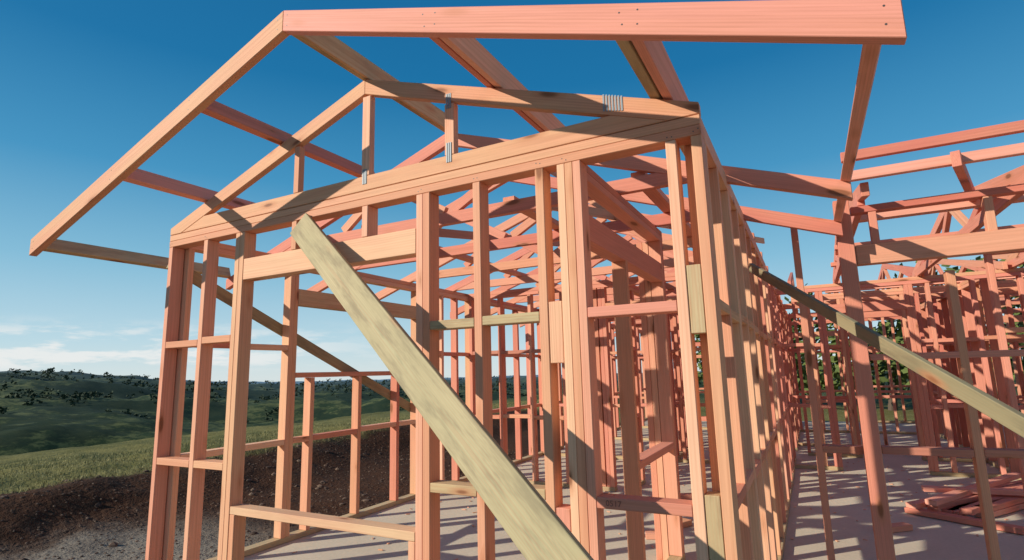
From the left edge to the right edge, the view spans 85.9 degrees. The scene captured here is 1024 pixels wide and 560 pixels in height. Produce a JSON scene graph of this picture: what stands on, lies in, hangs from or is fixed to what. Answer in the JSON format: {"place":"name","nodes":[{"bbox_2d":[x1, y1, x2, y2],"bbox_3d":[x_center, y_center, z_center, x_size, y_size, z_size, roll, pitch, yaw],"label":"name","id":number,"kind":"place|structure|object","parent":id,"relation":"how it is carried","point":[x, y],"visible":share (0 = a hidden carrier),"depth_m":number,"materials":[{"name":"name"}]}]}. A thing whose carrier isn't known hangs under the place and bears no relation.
{"place":"outdoors","nodes":[
{"label":"outdoors","id":0,"kind":"place"},
{"bbox_2d":[0,399,562,493],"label":"grass","id":1,"kind":"structure","parent":0,"point":[182,445],"depth_m":9.64,"materials":[{"name":"green plant"}]},
{"bbox_2d":[0,359,1022,559],"bbox_3d":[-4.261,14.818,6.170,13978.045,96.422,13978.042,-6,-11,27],"label":"ground","id":2,"kind":"structure","parent":0,"point":[53,426],"depth_m":10.86,"materials":[{"name":"green plant"}]},
{"bbox_2d":[0,426,527,559],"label":"loose stones","id":3,"kind":"object","parent":2,"relation":"on","point":[113,543],"visible":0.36,"depth_m":7.47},
{"bbox_2d":[0,367,538,430],"bbox_3d":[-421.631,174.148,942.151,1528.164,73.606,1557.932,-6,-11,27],"label":"distant trees","id":4,"kind":"object","parent":2,"relation":"on","point":[77,395],"visible":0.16,"depth_m":602.70,"materials":[{"name":"green plant"}]},
{"bbox_2d":[244,420,1023,559],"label":"concrete slab","id":5,"kind":"structure","parent":2,"relation":"on","point":[928,538],"depth_m":4.76,"materials":[{"name":"grey concrete"}]},
{"bbox_2d":[29,0,1023,559],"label":"timber house frame","id":6,"kind":"object","parent":5,"relation":"on","point":[723,300],"visible":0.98,"depth_m":3.36,"materials":[{"name":"orange wood"}]},
{"bbox_2d":[290,213,593,559],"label":"timber brace plank","id":7,"kind":"object","parent":6,"relation":"attached to","point":[534,526],"visible":1,"depth_m":2.13,"materials":[{"name":"beige wood"}]},
{"bbox_2d":[749,263,1023,437],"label":"timber brace plank","id":8,"kind":"object","parent":6,"relation":"attached to","point":[1002,413],"visible":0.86,"depth_m":2.20,"materials":[{"name":"beige wood"}]},
{"bbox_2d":[645,493,912,539],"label":"timber offcuts","id":9,"kind":"object","parent":5,"relation":"on","point":[896,527],"visible":0.21,"depth_m":4.43,"materials":[{"name":"orange wood"}]},
{"bbox_2d":[904,472,1023,534],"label":"timber stack","id":10,"kind":"object","parent":5,"relation":"on","point":[954,503],"visible":0.81,"depth_m":4.92,"materials":[{"name":"pink wood"}]},
{"bbox_2d":[695,334,703,384],"bbox_3d":[10.247,4.100,26.327,3.910,3.952,4.141,-6,-11,27],"label":"broadleaf tree","id":11,"kind":"object","parent":2,"relation":"on","point":[699,360],"visible":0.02,"depth_m":26.35,"materials":[{"name":"green plant"}]},
{"bbox_2d":[787,313,837,394],"bbox_3d":[11.269,3.438,23.980,5.758,4.428,4.294,-6,-11,27],"label":"broadleaf tree","id":12,"kind":"object","parent":2,"relation":"on","point":[802,360],"visible":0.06,"depth_m":22.64,"materials":[{"name":"green plant"}]},
{"bbox_2d":[784,284,993,410],"bbox_3d":[13.621,2.450,20.378,6.604,5.058,6.033,-6,-11,27],"label":"broadleaf tree","id":13,"kind":"object","parent":2,"relation":"on","point":[882,367],"visible":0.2,"depth_m":19.89,"materials":[{"name":"green plant"}]},
{"bbox_2d":[884,255,1023,394],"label":"broadleaf tree","id":14,"kind":"object","parent":2,"relation":"on","point":[899,338],"visible":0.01,"depth_m":17.97,"materials":[{"name":"green plant"}]},
{"bbox_2d":[986,264,1023,372],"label":"broadleaf tree","id":15,"kind":"object","parent":2,"relation":"on","point":[1022,266],"visible":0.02,"depth_m":21.71,"materials":[{"name":"green plant"}]},
{"bbox_2d":[999,259,1023,374],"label":"broadleaf tree","id":16,"kind":"object","parent":2,"relation":"on","point":[1019,323],"visible":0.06,"depth_m":16.96,"materials":[{"name":"green plant"}]},
{"bbox_2d":[0,0,1023,381],"label":"sky","id":17,"kind":"structure","parent":0,"point":[82,82],"materials":[{"name":"blue"}]}
]}

